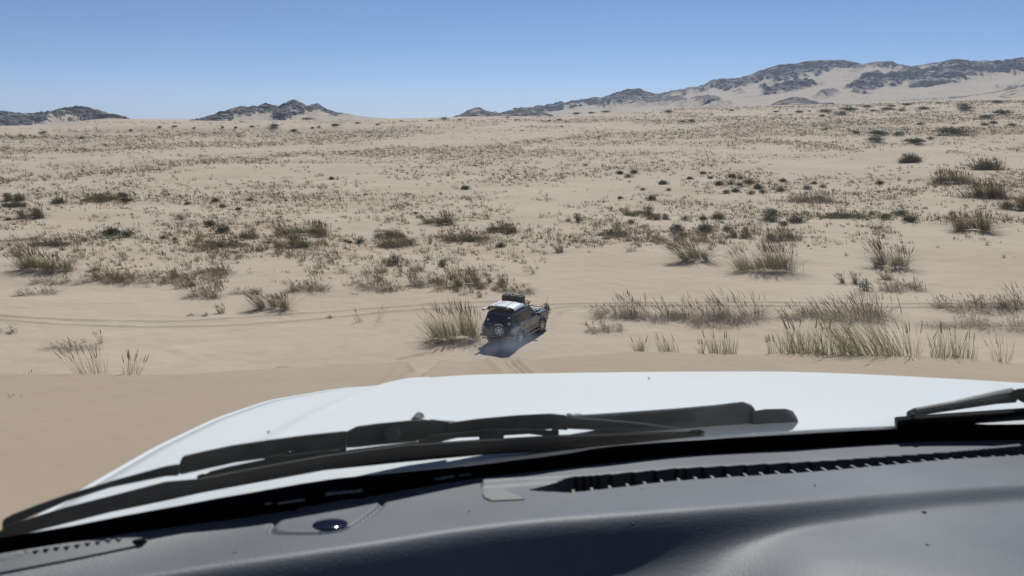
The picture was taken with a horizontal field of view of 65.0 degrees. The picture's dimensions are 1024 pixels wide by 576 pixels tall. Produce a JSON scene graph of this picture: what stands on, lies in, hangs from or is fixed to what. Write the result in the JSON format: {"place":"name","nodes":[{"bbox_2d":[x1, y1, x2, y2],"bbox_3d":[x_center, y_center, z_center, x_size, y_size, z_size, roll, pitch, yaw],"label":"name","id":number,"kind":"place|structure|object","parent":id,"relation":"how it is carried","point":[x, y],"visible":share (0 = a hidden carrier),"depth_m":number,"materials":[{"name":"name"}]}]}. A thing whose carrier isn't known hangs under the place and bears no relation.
{"place":"outdoors","nodes":[
{"label":"outdoors","id":0,"kind":"place"},
{"bbox_2d":[0,106,129,125],"bbox_3d":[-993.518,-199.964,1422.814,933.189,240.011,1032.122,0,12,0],"label":"hills","id":1,"kind":"structure","parent":0,"point":[66,114],"depth_m":1225.93,"materials":[{"name":"stone"}]},
{"bbox_2d":[191,99,387,120],"bbox_3d":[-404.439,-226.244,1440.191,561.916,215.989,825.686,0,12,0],"label":"hills","id":2,"kind":"structure","parent":0,"point":[292,109],"depth_m":1242.79,"materials":[{"name":"stone"}]},
{"bbox_2d":[453,107,551,116],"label":"hills","id":3,"kind":"structure","parent":0,"point":[520,111],"depth_m":1334.30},
{"bbox_2d":[0,98,1023,529],"bbox_3d":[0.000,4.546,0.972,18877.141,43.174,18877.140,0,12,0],"label":"ground","id":4,"kind":"structure","parent":0,"point":[64,428],"depth_m":63.96,"materials":[{"name":"sand"}]},
{"bbox_2d":[0,201,29,206],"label":"shrub","id":5,"kind":"object","parent":4,"relation":"on","point":[18,204],"visible":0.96,"depth_m":107.31,"materials":[{"name":"green plant"}]},
{"bbox_2d":[1,192,30,200],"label":"grass clump","id":6,"kind":"object","parent":4,"relation":"on","point":[8,196],"visible":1,"depth_m":114.03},
{"bbox_2d":[2,235,47,240],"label":"grass clump","id":7,"kind":"object","parent":4,"relation":"on","point":[23,239],"visible":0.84,"depth_m":77.48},
{"bbox_2d":[14,208,49,218],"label":"grass clump","id":8,"kind":"object","parent":4,"relation":"on","point":[37,212],"visible":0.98,"depth_m":94.27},
{"bbox_2d":[8,284,69,296],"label":"grass clump","id":9,"kind":"object","parent":4,"relation":"on","point":[42,290],"visible":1,"depth_m":54.87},
{"bbox_2d":[4,246,83,276],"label":"grass clump","id":10,"kind":"object","parent":4,"relation":"on","point":[28,263],"visible":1,"depth_m":61.39,"materials":[{"name":"plant"}]},
{"bbox_2d":[23,275,72,284],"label":"grass clump","id":11,"kind":"object","parent":4,"relation":"on","point":[50,279],"visible":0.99,"depth_m":58.47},
{"bbox_2d":[29,238,73,247],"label":"shrub","id":12,"kind":"object","parent":4,"relation":"on","point":[44,243],"visible":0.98,"depth_m":73.12,"materials":[{"name":"green plant"}]},
{"bbox_2d":[48,197,68,203],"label":"shrub","id":13,"kind":"object","parent":4,"relation":"on","point":[60,200],"visible":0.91,"depth_m":111.72,"materials":[{"name":"green plant"}]},
{"bbox_2d":[25,336,103,351],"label":"grass clump","id":14,"kind":"object","parent":4,"relation":"on","point":[72,346],"visible":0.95,"depth_m":41.25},
{"bbox_2d":[54,342,107,373],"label":"grass clump","id":15,"kind":"object","parent":4,"relation":"on","point":[79,371],"visible":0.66,"depth_m":13.43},
{"bbox_2d":[75,190,123,201],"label":"grass clump","id":16,"kind":"object","parent":4,"relation":"on","point":[99,196],"visible":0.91,"depth_m":113.69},
{"bbox_2d":[52,266,150,288],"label":"grass clump","id":17,"kind":"object","parent":4,"relation":"on","point":[96,277],"visible":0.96,"depth_m":58.31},
{"bbox_2d":[99,226,122,235],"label":"shrub","id":18,"kind":"object","parent":4,"relation":"on","point":[105,232],"visible":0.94,"depth_m":79.71,"materials":[{"name":"green plant"}]},
{"bbox_2d":[116,228,136,236],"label":"shrub","id":19,"kind":"object","parent":4,"relation":"on","point":[126,232],"visible":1,"depth_m":78.69,"materials":[{"name":"green plant"}]},
{"bbox_2d":[115,349,148,374],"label":"grass clump","id":20,"kind":"object","parent":4,"relation":"on","point":[128,357],"visible":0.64,"depth_m":13.33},
{"bbox_2d":[134,271,196,284],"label":"grass clump","id":21,"kind":"object","parent":4,"relation":"on","point":[149,279],"visible":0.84,"depth_m":58.33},
{"bbox_2d":[165,277,188,287],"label":"grass tuft","id":22,"kind":"object","parent":4,"relation":"on","point":[180,283],"visible":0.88,"depth_m":56.39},
{"bbox_2d":[177,280,226,299],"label":"grass clump","id":23,"kind":"object","parent":4,"relation":"on","point":[204,291],"visible":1,"depth_m":53.09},
{"bbox_2d":[199,219,216,225],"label":"shrub","id":24,"kind":"object","parent":4,"relation":"on","point":[210,222],"visible":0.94,"depth_m":87.35,"materials":[{"name":"green plant"}]},
{"bbox_2d":[189,261,237,276],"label":"grass clump","id":25,"kind":"object","parent":4,"relation":"on","point":[215,270],"visible":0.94,"depth_m":60.78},
{"bbox_2d":[198,238,243,247],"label":"shrub","id":26,"kind":"object","parent":4,"relation":"on","point":[228,244],"visible":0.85,"depth_m":72.27,"materials":[{"name":"green plant"}]},
{"bbox_2d":[214,223,230,233],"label":"shrub","id":27,"kind":"object","parent":4,"relation":"on","point":[221,229],"visible":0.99,"depth_m":81.68,"materials":[{"name":"green plant"}]},
{"bbox_2d":[227,286,262,294],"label":"grass clump","id":28,"kind":"object","parent":4,"relation":"on","point":[257,290],"visible":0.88,"depth_m":54.33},
{"bbox_2d":[231,230,263,237],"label":"shrub","id":29,"kind":"object","parent":4,"relation":"on","point":[243,235],"visible":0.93,"depth_m":78.20,"materials":[{"name":"green plant"}]},
{"bbox_2d":[231,287,304,313],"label":"grass clump","id":30,"kind":"object","parent":4,"relation":"on","point":[274,304],"visible":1,"depth_m":49.51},
{"bbox_2d":[269,235,312,248],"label":"grass clump","id":31,"kind":"object","parent":4,"relation":"on","point":[294,241],"visible":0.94,"depth_m":72.88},
{"bbox_2d":[267,219,331,236],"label":"grass clump","id":32,"kind":"object","parent":4,"relation":"on","point":[316,229],"visible":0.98,"depth_m":79.91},
{"bbox_2d":[279,274,336,293],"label":"grass clump","id":33,"kind":"object","parent":4,"relation":"on","point":[310,287],"visible":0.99,"depth_m":54.74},
{"bbox_2d":[351,275,409,292],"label":"grass clump","id":34,"kind":"object","parent":4,"relation":"on","point":[381,286],"visible":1,"depth_m":55.45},
{"bbox_2d":[372,228,406,237],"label":"shrub","id":35,"kind":"object","parent":4,"relation":"on","point":[388,232],"visible":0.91,"depth_m":78.00,"materials":[{"name":"green plant"}]},
{"bbox_2d":[372,234,417,247],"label":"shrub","id":36,"kind":"object","parent":4,"relation":"on","point":[392,244],"visible":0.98,"depth_m":73.78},
{"bbox_2d":[388,251,402,264],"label":"shrub","id":37,"kind":"object","parent":4,"relation":"on","point":[393,257],"visible":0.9,"depth_m":63.96,"materials":[{"name":"green plant"}]},
{"bbox_2d":[399,269,448,287],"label":"grass clump","id":38,"kind":"object","parent":4,"relation":"on","point":[419,282],"visible":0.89,"depth_m":56.86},
{"bbox_2d":[415,209,462,226],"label":"grass clump","id":39,"kind":"object","parent":4,"relation":"on","point":[446,218],"visible":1,"depth_m":86.77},
{"bbox_2d":[429,280,450,291],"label":"grass tuft","id":40,"kind":"object","parent":4,"relation":"on","point":[439,287],"visible":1,"depth_m":55.00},
{"bbox_2d":[437,259,448,265],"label":"shrub","id":41,"kind":"object","parent":4,"relation":"on","point":[441,263],"visible":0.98,"depth_m":63.33,"materials":[{"name":"green plant"}]},
{"bbox_2d":[419,335,467,348],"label":"grass clump","id":42,"kind":"object","parent":4,"relation":"on","point":[452,339],"visible":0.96,"depth_m":42.06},
{"bbox_2d":[403,298,491,349],"bbox_3d":[-3.223,1.697,42.415,6.640,2.438,5.487,0,12,0],"label":"grass clump","id":43,"kind":"object","parent":4,"relation":"on","point":[472,333],"visible":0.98,"depth_m":42.71,"materials":[{"name":"plant"}]},
{"bbox_2d":[438,229,494,241],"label":"shrub","id":44,"kind":"object","parent":4,"relation":"on","point":[465,237],"visible":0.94,"depth_m":76.70,"materials":[{"name":"green plant"}]},
{"bbox_2d":[444,264,492,286],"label":"grass clump","id":45,"kind":"object","parent":4,"relation":"on","point":[473,275],"visible":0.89,"depth_m":56.73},
{"bbox_2d":[483,272,509,282],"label":"grass tuft","id":46,"kind":"object","parent":4,"relation":"on","point":[489,280],"visible":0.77,"depth_m":57.53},
{"bbox_2d":[483,219,524,232],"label":"grass clump","id":47,"kind":"object","parent":4,"relation":"on","point":[505,227],"visible":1,"depth_m":81.87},
{"bbox_2d":[0,99,1023,295],"bbox_3d":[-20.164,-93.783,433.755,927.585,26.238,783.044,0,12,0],"label":"grass","id":48,"kind":"structure","parent":4,"relation":"on","point":[647,237],"depth_m":126.54,"materials":[{"name":"plant"}]},
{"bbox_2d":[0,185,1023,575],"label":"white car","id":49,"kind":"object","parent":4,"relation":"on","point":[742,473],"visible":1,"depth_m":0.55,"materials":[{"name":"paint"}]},
{"bbox_2d":[480,300,548,344],"bbox_3d":[0.237,1.677,43.431,2.280,2.026,5.322,5,12,24],"label":"offroad car","id":50,"kind":"object","parent":4,"relation":"on","point":[516,326],"visible":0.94,"depth_m":41.62,"materials":[{"name":"paint"}]},
{"bbox_2d":[487,301,523,310],"bbox_3d":[-0.307,0.903,41.987,1.632,0.225,1.362,5,12,24],"label":"roof","id":51,"kind":"object","parent":50,"relation":"on","point":[514,306],"visible":0.99,"depth_m":41.75,"materials":[{"name":"silver metal"}]},
{"bbox_2d":[502,292,509,300],"bbox_3d":[-0.308,0.523,42.993,0.352,0.543,0.470,5,12,24],"label":"fuel can","id":52,"kind":"object","parent":50,"relation":"on","point":[505,296],"visible":0.73,"depth_m":42.80,"materials":[{"name":"black metal"}]},
{"bbox_2d":[509,293,517,301],"bbox_3d":[0.074,0.559,42.823,0.352,0.543,0.470,5,12,24],"label":"fuel can","id":53,"kind":"object","parent":50,"relation":"on","point":[513,296],"visible":0.75,"depth_m":42.64,"materials":[{"name":"black metal"}]},
{"bbox_2d":[516,294,524,303],"bbox_3d":[0.457,0.596,42.654,0.352,0.543,0.470,5,12,24],"label":"fuel can","id":54,"kind":"object","parent":50,"relation":"on","point":[520,298],"visible":0.84,"depth_m":42.47,"materials":[{"name":"black metal"}]},
{"bbox_2d":[494,280,536,294],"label":"grass clump","id":55,"kind":"object","parent":4,"relation":"on","point":[521,292],"visible":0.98,"depth_m":54.55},
{"bbox_2d":[550,240,567,252],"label":"grass tuft","id":56,"kind":"object","parent":4,"relation":"on","point":[560,249],"visible":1,"depth_m":70.64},
{"bbox_2d":[565,212,581,220],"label":"grass tuft","id":57,"kind":"object","parent":4,"relation":"on","point":[576,217],"visible":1,"depth_m":89.60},
{"bbox_2d":[579,320,622,335],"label":"grass clump","id":58,"kind":"object","parent":4,"relation":"on","point":[603,325],"visible":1,"depth_m":44.79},
{"bbox_2d":[594,226,628,235],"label":"shrub","id":59,"kind":"object","parent":4,"relation":"on","point":[612,230],"visible":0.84,"depth_m":79.83,"materials":[{"name":"green plant"}]},
{"bbox_2d":[584,288,650,320],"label":"grass clump","id":60,"kind":"object","parent":4,"relation":"on","point":[619,311],"visible":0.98,"depth_m":48.19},
{"bbox_2d":[619,205,655,215],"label":"grass clump","id":61,"kind":"object","parent":4,"relation":"on","point":[648,207],"visible":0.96,"depth_m":95.31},
{"bbox_2d":[629,335,648,351],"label":"grass clump","id":62,"kind":"object","parent":4,"relation":"on","point":[642,347],"visible":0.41,"depth_m":14.12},
{"bbox_2d":[617,292,687,323],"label":"grass clump","id":63,"kind":"object","parent":4,"relation":"on","point":[660,310],"visible":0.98,"depth_m":47.74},
{"bbox_2d":[645,212,672,219],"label":"grass clump","id":64,"kind":"object","parent":4,"relation":"on","point":[655,216],"visible":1,"depth_m":91.24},
{"bbox_2d":[655,334,678,351],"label":"grass clump","id":65,"kind":"object","parent":4,"relation":"on","point":[669,347],"visible":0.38,"depth_m":14.03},
{"bbox_2d":[670,223,686,230],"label":"shrub","id":66,"kind":"object","parent":4,"relation":"on","point":[679,227],"visible":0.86,"depth_m":82.22,"materials":[{"name":"green plant"}]},
{"bbox_2d":[660,233,734,265],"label":"grass clump","id":67,"kind":"object","parent":4,"relation":"on","point":[689,253],"visible":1,"depth_m":65.97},
{"bbox_2d":[694,338,706,353],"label":"grass clump","id":68,"kind":"object","parent":4,"relation":"on","point":[701,349],"visible":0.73,"depth_m":13.85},
{"bbox_2d":[664,292,742,327],"bbox_3d":[11.133,1.123,46.936,6.378,1.693,4.631,0,12,0],"label":"grass clump","id":69,"kind":"object","parent":4,"relation":"on","point":[695,315],"visible":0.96,"depth_m":47.31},
{"bbox_2d":[693,222,713,231],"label":"shrub","id":70,"kind":"object","parent":4,"relation":"on","point":[707,227],"visible":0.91,"depth_m":81.75,"materials":[{"name":"green plant"}]},
{"bbox_2d":[685,316,741,329],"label":"grass clump","id":71,"kind":"object","parent":4,"relation":"on","point":[716,323],"visible":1,"depth_m":45.66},
{"bbox_2d":[708,211,726,218],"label":"shrub","id":72,"kind":"object","parent":4,"relation":"on","point":[718,215],"visible":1,"depth_m":91.95,"materials":[{"name":"green plant"}]},
{"bbox_2d":[702,329,738,353],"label":"grass clump","id":73,"kind":"object","parent":4,"relation":"on","point":[717,350],"visible":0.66,"depth_m":13.79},
{"bbox_2d":[727,227,756,238],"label":"grass clump","id":74,"kind":"object","parent":4,"relation":"on","point":[743,234],"visible":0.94,"depth_m":77.83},
{"bbox_2d":[701,287,785,324],"bbox_3d":[13.449,0.843,47.130,6.089,2.078,4.952,-4,13,-19],"label":"grass clump","id":75,"kind":"object","parent":4,"relation":"on","point":[740,317],"visible":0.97,"depth_m":47.38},
{"bbox_2d":[705,238,823,279],"bbox_3d":[19.110,-2.448,60.766,9.861,2.942,8.058,0,12,0],"label":"grass clump","id":76,"kind":"object","parent":4,"relation":"on","point":[779,266],"visible":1,"depth_m":60.89,"materials":[{"name":"plant"}]},
{"bbox_2d":[760,206,780,214],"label":"shrub","id":77,"kind":"object","parent":4,"relation":"on","point":[771,211],"visible":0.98,"depth_m":95.25,"materials":[{"name":"green plant"}]},
{"bbox_2d":[760,213,781,221],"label":"shrub","id":78,"kind":"object","parent":4,"relation":"on","point":[773,217],"visible":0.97,"depth_m":89.80,"materials":[{"name":"green plant"}]},
{"bbox_2d":[763,334,783,353],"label":"grass clump","id":79,"kind":"object","parent":4,"relation":"on","point":[768,339],"visible":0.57,"depth_m":13.80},
{"bbox_2d":[762,226,805,241],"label":"grass clump","id":80,"kind":"object","parent":4,"relation":"on","point":[781,235],"visible":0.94,"depth_m":76.17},
{"bbox_2d":[772,299,821,320],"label":"grass clump","id":81,"kind":"object","parent":4,"relation":"on","point":[803,313],"visible":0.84,"depth_m":47.54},
{"bbox_2d":[786,214,807,222],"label":"shrub","id":82,"kind":"object","parent":4,"relation":"on","point":[798,219],"visible":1,"depth_m":88.59,"materials":[{"name":"green plant"}]},
{"bbox_2d":[780,188,838,202],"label":"grass clump","id":83,"kind":"object","parent":4,"relation":"on","point":[819,197],"visible":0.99,"depth_m":112.27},
{"bbox_2d":[769,314,850,355],"bbox_3d":[5.056,0.852,13.788,1.419,0.926,0.838,0,12,0],"label":"grass clump","id":84,"kind":"object","parent":4,"relation":"on","point":[822,351],"visible":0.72,"depth_m":13.80,"materials":[{"name":"plant"}]},
{"bbox_2d":[817,211,873,218],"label":"shrub","id":85,"kind":"object","parent":4,"relation":"on","point":[837,215],"visible":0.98,"depth_m":91.90,"materials":[{"name":"green plant"}]},
{"bbox_2d":[833,271,860,283],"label":"grass tuft","id":86,"kind":"object","parent":4,"relation":"on","point":[854,280],"visible":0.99,"depth_m":57.29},
{"bbox_2d":[796,287,911,325],"bbox_3d":[20.032,0.857,47.434,7.759,1.908,5.833,0,12,0],"label":"grass clump","id":87,"kind":"object","parent":4,"relation":"on","point":[859,312],"visible":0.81,"depth_m":47.53,"materials":[{"name":"plant"}]},
{"bbox_2d":[803,291,908,356],"bbox_3d":[5.970,0.665,13.638,2.091,1.421,1.134,-1,12,-7],"label":"grass clump","id":88,"kind":"object","parent":4,"relation":"on","point":[874,350],"visible":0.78,"depth_m":13.72,"materials":[{"name":"plant"}]},
{"bbox_2d":[857,278,873,290],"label":"shrub","id":89,"kind":"object","parent":4,"relation":"on","point":[863,286],"visible":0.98,"depth_m":54.82,"materials":[{"name":"green plant"}]},
{"bbox_2d":[863,135,885,140],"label":"bush","id":90,"kind":"object","parent":4,"relation":"on","point":[873,138],"visible":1,"depth_m":229.83,"materials":[{"name":"green plant"}]},
{"bbox_2d":[866,130,888,133],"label":"bush","id":91,"kind":"object","parent":4,"relation":"on","point":[877,132],"visible":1,"depth_m":263.46,"materials":[{"name":"green plant"}]},
{"bbox_2d":[875,269,894,279],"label":"grass tuft","id":92,"kind":"object","parent":4,"relation":"on","point":[887,276],"visible":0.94,"depth_m":58.69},
{"bbox_2d":[848,233,930,275],"bbox_3d":[29.542,-2.808,62.828,7.670,2.858,7.385,-6,14,-27],"label":"grass clump","id":93,"kind":"object","parent":4,"relation":"on","point":[896,262],"visible":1,"depth_m":63.35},
{"bbox_2d":[873,276,927,295],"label":"grass clump","id":94,"kind":"object","parent":4,"relation":"on","point":[905,286],"visible":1,"depth_m":54.77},
{"bbox_2d":[892,209,908,214],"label":"shrub","id":95,"kind":"object","parent":4,"relation":"on","point":[900,211],"visible":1,"depth_m":95.34,"materials":[{"name":"green plant"}]},
{"bbox_2d":[901,214,919,221],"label":"shrub","id":96,"kind":"object","parent":4,"relation":"on","point":[905,218],"visible":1,"depth_m":88.05,"materials":[{"name":"green plant"}]},
{"bbox_2d":[897,152,926,162],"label":"shrub","id":97,"kind":"object","parent":4,"relation":"on","point":[908,158],"visible":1,"depth_m":171.97,"materials":[{"name":"green plant"}]},
{"bbox_2d":[900,136,927,142],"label":"bush","id":98,"kind":"object","parent":4,"relation":"on","point":[916,140],"visible":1,"depth_m":223.80,"materials":[{"name":"green plant"}]},
{"bbox_2d":[895,320,937,355],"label":"grass clump","id":99,"kind":"object","parent":4,"relation":"on","point":[906,329],"visible":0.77,"depth_m":13.66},
{"bbox_2d":[922,168,986,183],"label":"grass clump","id":100,"kind":"object","parent":4,"relation":"on","point":[941,177],"visible":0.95,"depth_m":131.64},
{"bbox_2d":[927,324,982,359],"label":"grass clump","id":101,"kind":"object","parent":4,"relation":"on","point":[956,355],"visible":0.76,"depth_m":13.43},
{"bbox_2d":[912,313,1000,330],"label":"grass clump","id":102,"kind":"object","parent":4,"relation":"on","point":[961,321],"visible":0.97,"depth_m":45.51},
{"bbox_2d":[936,126,980,132],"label":"bush","id":103,"kind":"object","parent":4,"relation":"on","point":[951,130],"visible":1,"depth_m":249.09,"materials":[{"name":"green plant"}]},
{"bbox_2d":[916,291,1023,317],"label":"grass clump","id":104,"kind":"object","parent":4,"relation":"on","point":[974,302],"visible":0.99,"depth_m":49.51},
{"bbox_2d":[941,206,1016,233],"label":"grass clump","id":105,"kind":"object","parent":4,"relation":"on","point":[983,225],"visible":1,"depth_m":82.06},
{"bbox_2d":[942,189,1019,199],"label":"grass clump","id":106,"kind":"object","parent":4,"relation":"on","point":[974,196],"visible":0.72,"depth_m":112.92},
{"bbox_2d":[964,154,1006,169],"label":"shrub","id":107,"kind":"object","parent":4,"relation":"on","point":[987,165],"visible":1,"depth_m":147.94,"materials":[{"name":"green plant"}]},
{"bbox_2d":[964,177,1022,199],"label":"grass clump","id":108,"kind":"object","parent":4,"relation":"on","point":[996,192],"visible":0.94,"depth_m":112.70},
{"bbox_2d":[966,314,1023,332],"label":"grass clump","id":109,"kind":"object","parent":4,"relation":"on","point":[1018,324],"visible":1,"depth_m":45.19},
{"bbox_2d":[983,337,1014,362],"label":"grass clump","id":110,"kind":"object","parent":4,"relation":"on","point":[1000,352],"visible":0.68,"depth_m":13.28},
{"bbox_2d":[981,281,1023,310],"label":"grass clump","id":111,"kind":"object","parent":4,"relation":"on","point":[1012,302],"visible":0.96,"depth_m":49.70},
{"bbox_2d":[992,109,1015,112],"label":"bush","id":112,"kind":"object","parent":4,"relation":"on","point":[1000,111],"visible":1,"depth_m":417.92,"materials":[{"name":"green plant"}]},
{"bbox_2d":[994,194,1023,209],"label":"grass clump","id":113,"kind":"object","parent":4,"relation":"on","point":[1008,205],"visible":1,"depth_m":102.22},
{"bbox_2d":[0,0,1023,118],"label":"sky","id":114,"kind":"structure","parent":0,"point":[132,59],"materials":[{"name":"blue"}]},
{"bbox_2d":[513,57,1023,115],"bbox_3d":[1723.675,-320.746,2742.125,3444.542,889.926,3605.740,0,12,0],"label":"hills","id":115,"kind":"structure","parent":0,"point":[838,81],"depth_m":2091.46,"materials":[{"name":"sand"}]},
{"bbox_2d":[772,97,833,104],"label":"hills","id":116,"kind":"structure","parent":0,"point":[796,101],"depth_m":1138.49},
{"bbox_2d":[893,85,1023,101],"bbox_3d":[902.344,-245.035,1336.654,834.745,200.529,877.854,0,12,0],"label":"hills","id":117,"kind":"structure","parent":0,"point":[1016,92],"depth_m":1271.33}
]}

